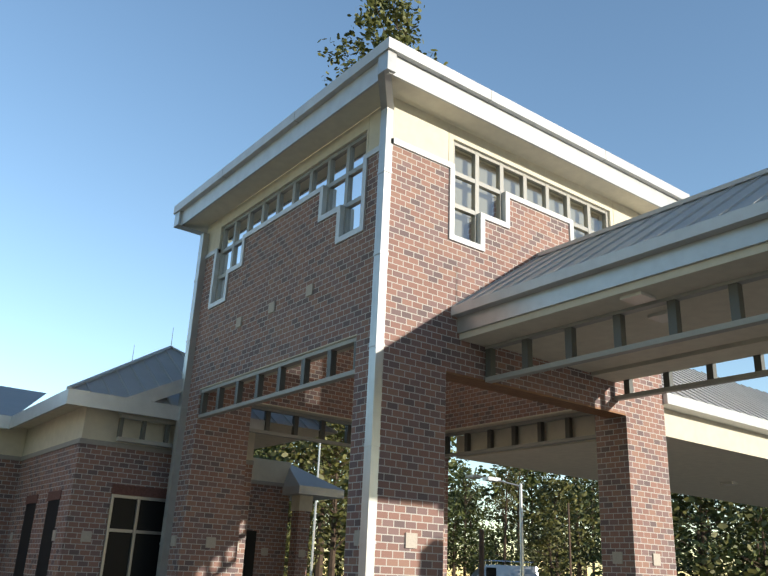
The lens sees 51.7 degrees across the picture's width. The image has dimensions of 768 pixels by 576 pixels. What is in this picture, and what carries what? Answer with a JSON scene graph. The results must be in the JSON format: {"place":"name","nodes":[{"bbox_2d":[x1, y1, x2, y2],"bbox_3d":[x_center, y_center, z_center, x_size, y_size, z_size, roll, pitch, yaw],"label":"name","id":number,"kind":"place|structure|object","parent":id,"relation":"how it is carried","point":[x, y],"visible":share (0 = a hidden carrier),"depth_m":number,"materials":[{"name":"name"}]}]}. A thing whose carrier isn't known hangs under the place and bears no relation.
{"place":"outdoors","nodes":[
{"label":"outdoors","id":0,"kind":"place"},
{"bbox_2d":[0,327,337,575],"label":"building","id":1,"kind":"structure","parent":0,"point":[93,454],"depth_m":16.48,"materials":[{"name":"brick"}]},
{"bbox_2d":[9,530,239,550],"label":"wall blocks","id":2,"kind":"structure","parent":1,"relation":"attached to","point":[86,536],"depth_m":15.53,"materials":[{"name":"beige stone"}]},
{"bbox_2d":[0,0,767,575],"label":"sky","id":3,"kind":"structure","parent":0,"point":[113,113],"materials":[{"name":"blue"}]},
{"bbox_2d":[166,98,676,575],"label":"tower walls","id":4,"kind":"structure","parent":0,"point":[296,354],"depth_m":14.17,"materials":[{"name":"brown brick"}]},
{"bbox_2d":[156,49,396,575],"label":"downspouts","id":5,"kind":"object","parent":4,"relation":"attached to","point":[387,60],"visible":0.94,"depth_m":12.35,"materials":[{"name":"paint"}]},
{"bbox_2d":[205,132,608,309],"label":"window frames","id":6,"kind":"structure","parent":4,"relation":"attached to","point":[477,242],"depth_m":14.21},
{"bbox_2d":[218,138,603,299],"bbox_3d":[0.738,-0.357,17.244,6.690,1.830,6.780,17,-24,-34],"label":"window glass","id":7,"kind":"object","parent":6,"relation":"in","point":[487,173],"visible":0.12,"depth_m":14.44,"materials":[{"name":"glass"}]},
{"bbox_2d":[170,283,660,565],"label":"wall blocks","id":8,"kind":"structure","parent":4,"relation":"attached to","point":[411,542],"depth_m":14.15,"materials":[{"name":"beige stone"}]},
{"bbox_2d":[173,36,689,235],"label":"tower roof","id":9,"kind":"structure","parent":4,"relation":"on","point":[346,100],"depth_m":14.46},
{"bbox_3d":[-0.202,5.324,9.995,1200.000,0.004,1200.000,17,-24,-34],"label":"ground","id":10,"kind":"structure","parent":0,"visible":0},
{"bbox_2d":[253,446,290,503],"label":"tree","id":11,"kind":"object","parent":10,"relation":"on","point":[274,447],"visible":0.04,"depth_m":72.99,"materials":[{"name":"green plant"}]},
{"bbox_2d":[253,443,318,531],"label":"tree","id":12,"kind":"object","parent":10,"relation":"on","point":[290,456],"visible":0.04,"depth_m":81.33,"materials":[{"name":"green plant"}]},
{"bbox_2d":[242,457,343,575],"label":"back building","id":13,"kind":"structure","parent":10,"relation":"on","point":[276,487],"depth_m":21.99,"materials":[{"name":"brick"}]},
{"bbox_2d":[261,548,304,556],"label":"wall blocks","id":14,"kind":"structure","parent":13,"relation":"attached to","point":[264,551],"depth_m":21.67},
{"bbox_2d":[253,420,349,531],"bbox_3d":[-7.501,13.471,58.447,10.808,17.072,11.478,17,-24,-34],"label":"tree","id":15,"kind":"object","parent":10,"relation":"on","point":[268,450],"visible":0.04,"depth_m":57.62,"materials":[{"name":"green plant"}]},
{"bbox_2d":[283,507,322,575],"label":"tree","id":16,"kind":"object","parent":10,"relation":"on","point":[317,551],"visible":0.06,"depth_m":61.37,"materials":[{"name":"green plant"}]},
{"bbox_2d":[266,424,351,575],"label":"tree","id":17,"kind":"object","parent":10,"relation":"on","point":[318,570],"visible":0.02,"depth_m":66.65,"materials":[{"name":"green plant"}]},
{"bbox_2d":[267,421,351,575],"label":"tree","id":18,"kind":"object","parent":10,"relation":"on","point":[337,520],"visible":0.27,"depth_m":52.65,"materials":[{"name":"green plant"}]},
{"bbox_2d":[285,512,336,573],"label":"tree","id":19,"kind":"object","parent":10,"relation":"on","point":[287,555],"visible":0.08,"depth_m":69.97,"materials":[{"name":"green plant"}]},
{"bbox_2d":[278,442,349,525],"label":"tree","id":20,"kind":"object","parent":10,"relation":"on","point":[314,467],"depth_m":92.69,"materials":[{"name":"green plant"}]},
{"bbox_2d":[284,515,345,575],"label":"tree","id":21,"kind":"object","parent":10,"relation":"on","point":[327,547],"visible":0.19,"depth_m":67.02,"materials":[{"name":"green plant"}]},
{"bbox_2d":[314,511,345,575],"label":"tree","id":22,"kind":"object","parent":10,"relation":"on","point":[337,560],"visible":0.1,"depth_m":81.26,"materials":[{"name":"green plant"}]},
{"bbox_2d":[316,510,345,575],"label":"tree","id":23,"kind":"object","parent":10,"relation":"on","point":[338,569],"visible":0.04,"depth_m":81.17,"materials":[{"name":"green plant"}]},
{"bbox_2d":[317,0,447,85],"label":"tree","id":24,"kind":"object","parent":10,"relation":"on","point":[395,15],"visible":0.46,"depth_m":40.08,"materials":[{"name":"green plant"}]},
{"bbox_2d":[310,443,571,575],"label":"poles","id":25,"kind":"object","parent":10,"relation":"on","point":[481,541],"visible":0.81,"depth_m":32.55,"materials":[{"name":"grey metal"}]},
{"bbox_2d":[448,487,468,575],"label":"tree","id":26,"kind":"object","parent":10,"relation":"on","point":[457,495],"visible":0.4,"depth_m":104.52,"materials":[{"name":"green plant"}]},
{"bbox_2d":[447,458,478,545],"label":"tree","id":27,"kind":"object","parent":10,"relation":"on","point":[450,467],"visible":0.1,"depth_m":119.19,"materials":[{"name":"green plant"}]},
{"bbox_2d":[450,545,485,575],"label":"tree","id":28,"kind":"object","parent":10,"relation":"on","point":[461,574],"visible":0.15,"depth_m":94.79,"materials":[{"name":"green plant"}]},
{"bbox_2d":[447,500,490,575],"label":"tree","id":29,"kind":"object","parent":10,"relation":"on","point":[453,561],"visible":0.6,"depth_m":73.99,"materials":[{"name":"green plant"}]},
{"bbox_2d":[448,466,489,575],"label":"tree","id":30,"kind":"object","parent":10,"relation":"on","point":[465,491],"visible":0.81,"depth_m":77.47,"materials":[{"name":"green plant"}]},
{"bbox_2d":[448,435,504,536],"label":"tree","id":31,"kind":"object","parent":10,"relation":"on","point":[456,463],"visible":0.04,"depth_m":138.09,"materials":[{"name":"green plant"}]},
{"bbox_2d":[447,487,507,568],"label":"tree","id":32,"kind":"object","parent":10,"relation":"on","point":[484,513],"visible":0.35,"depth_m":132.31,"materials":[{"name":"green plant"}]},
{"bbox_2d":[461,541,515,575],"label":"tree","id":33,"kind":"object","parent":10,"relation":"on","point":[489,550],"visible":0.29,"depth_m":89.86,"materials":[{"name":"green plant"}]},
{"bbox_2d":[468,538,509,564],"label":"tree","id":34,"kind":"object","parent":10,"relation":"on","point":[489,542],"visible":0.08,"depth_m":109.46,"materials":[{"name":"green plant"}]},
{"bbox_2d":[484,486,517,548],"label":"tree","id":35,"kind":"object","parent":10,"relation":"on","point":[501,515],"visible":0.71,"depth_m":111.26,"materials":[{"name":"green plant"}]},
{"bbox_2d":[466,523,536,570],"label":"tree","id":36,"kind":"object","parent":10,"relation":"on","point":[508,538],"visible":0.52,"depth_m":87.30,"materials":[{"name":"green plant"}]},
{"bbox_2d":[471,560,537,575],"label":"van","id":37,"kind":"object","parent":10,"relation":"on","point":[491,569],"visible":0.88,"depth_m":54.58,"materials":[{"name":"grey paint"}]},
{"bbox_2d":[481,465,530,564],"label":"tree","id":38,"kind":"object","parent":10,"relation":"on","point":[506,504],"visible":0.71,"depth_m":86.24,"materials":[{"name":"green plant"}]},
{"bbox_2d":[497,467,536,551],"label":"tree","id":39,"kind":"object","parent":10,"relation":"on","point":[519,475],"visible":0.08,"depth_m":97.47,"materials":[{"name":"green plant"}]},
{"bbox_2d":[507,504,530,531],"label":"tree","id":40,"kind":"object","parent":10,"relation":"on","point":[523,518],"visible":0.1,"depth_m":123.56,"materials":[{"name":"green plant"}]},
{"bbox_2d":[472,465,588,565],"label":"tree","id":41,"kind":"object","parent":10,"relation":"on","point":[532,480],"visible":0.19,"depth_m":117.21,"materials":[{"name":"green plant"}]},
{"bbox_2d":[518,546,553,574],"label":"tree","id":42,"kind":"object","parent":10,"relation":"on","point":[539,563],"visible":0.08,"depth_m":94.67,"materials":[{"name":"green plant"}]},
{"bbox_2d":[523,472,550,511],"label":"tree","id":43,"kind":"object","parent":10,"relation":"on","point":[539,483],"visible":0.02,"depth_m":138.31,"materials":[{"name":"green plant"}]},
{"bbox_2d":[502,547,576,575],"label":"tree","id":44,"kind":"object","parent":10,"relation":"on","point":[543,565],"visible":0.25,"depth_m":89.50,"materials":[{"name":"green plant"}]},
{"bbox_2d":[504,511,587,575],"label":"tree","id":45,"kind":"object","parent":10,"relation":"on","point":[555,525],"visible":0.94,"depth_m":61.87,"materials":[{"name":"green plant"}]},
{"bbox_2d":[509,475,600,575],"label":"tree","id":46,"kind":"object","parent":10,"relation":"on","point":[561,488],"visible":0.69,"depth_m":72.94,"materials":[{"name":"green plant"}]},
{"bbox_2d":[527,541,591,575],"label":"tree","id":47,"kind":"object","parent":10,"relation":"on","point":[573,567],"visible":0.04,"depth_m":101.79,"materials":[{"name":"green plant"}]},
{"bbox_2d":[532,475,600,575],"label":"tree","id":48,"kind":"object","parent":10,"relation":"on","point":[572,479],"visible":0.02,"depth_m":112.61,"materials":[{"name":"green plant"}]},
{"bbox_2d":[532,479,601,575],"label":"tree","id":49,"kind":"object","parent":10,"relation":"on","point":[596,516],"visible":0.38,"depth_m":79.04,"materials":[{"name":"green plant"}]},
{"bbox_2d":[555,476,597,575],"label":"tree","id":50,"kind":"object","parent":10,"relation":"on","point":[575,481],"visible":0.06,"depth_m":93.35,"materials":[{"name":"green plant"}]},
{"bbox_2d":[567,481,601,566],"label":"tree","id":51,"kind":"object","parent":10,"relation":"on","point":[600,552],"visible":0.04,"depth_m":103.22,"materials":[{"name":"green plant"}]},
{"bbox_2d":[571,479,599,575],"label":"tree","id":52,"kind":"object","parent":10,"relation":"on","point":[592,488],"visible":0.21,"depth_m":98.30,"materials":[{"name":"green plant"}]},
{"bbox_2d":[451,168,767,400],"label":"canopy roof","id":53,"kind":"structure","parent":10,"relation":"on","point":[666,291],"depth_m":11.15,"materials":[{"name":"metal"}]},
{"bbox_2d":[456,369,767,507],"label":"porte cochere","id":54,"kind":"object","parent":10,"relation":"on","point":[717,441],"visible":0.54,"depth_m":18.55,"materials":[{"name":"beige paint"}]},
{"bbox_2d":[589,499,705,575],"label":"tree","id":55,"kind":"object","parent":10,"relation":"on","point":[599,572],"visible":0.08,"depth_m":47.56,"materials":[{"name":"green plant"}]},
{"bbox_2d":[595,500,721,573],"bbox_3d":[17.205,16.746,49.562,7.520,7.893,6.628,-4,-21,18],"label":"tree","id":56,"kind":"object","parent":10,"relation":"on","point":[676,533],"visible":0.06,"depth_m":49.35,"materials":[{"name":"green plant"}]},
{"bbox_2d":[675,541,694,572],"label":"tree","id":57,"kind":"object","parent":10,"relation":"on","point":[679,558],"visible":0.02,"depth_m":90.39,"materials":[{"name":"green plant"}]},
{"bbox_2d":[672,494,746,575],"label":"tree","id":58,"kind":"object","parent":10,"relation":"on","point":[698,520],"visible":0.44,"depth_m":42.69,"materials":[{"name":"green plant"}]},
{"bbox_2d":[686,537,746,573],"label":"tree","id":59,"kind":"object","parent":10,"relation":"on","point":[723,544],"visible":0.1,"depth_m":85.24,"materials":[{"name":"green plant"}]},
{"bbox_2d":[684,496,751,560],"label":"tree","id":60,"kind":"object","parent":10,"relation":"on","point":[709,528],"visible":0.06,"depth_m":127.91,"materials":[{"name":"green plant"}]},
{"bbox_2d":[670,492,767,575],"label":"tree","id":61,"kind":"object","parent":10,"relation":"on","point":[747,515],"visible":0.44,"depth_m":41.69,"materials":[{"name":"green plant"}]},
{"bbox_2d":[694,504,767,575],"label":"tree","id":62,"kind":"object","parent":10,"relation":"on","point":[761,549],"visible":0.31,"depth_m":43.87,"materials":[{"name":"green plant"}]},
{"bbox_2d":[696,504,767,575],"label":"tree","id":63,"kind":"object","parent":10,"relation":"on","point":[732,555],"visible":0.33,"depth_m":41.21,"materials":[{"name":"green plant"}]},
{"bbox_2d":[735,512,767,565],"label":"tree","id":64,"kind":"object","parent":10,"relation":"on","point":[754,533],"visible":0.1,"depth_m":54.07,"materials":[{"name":"green plant"}]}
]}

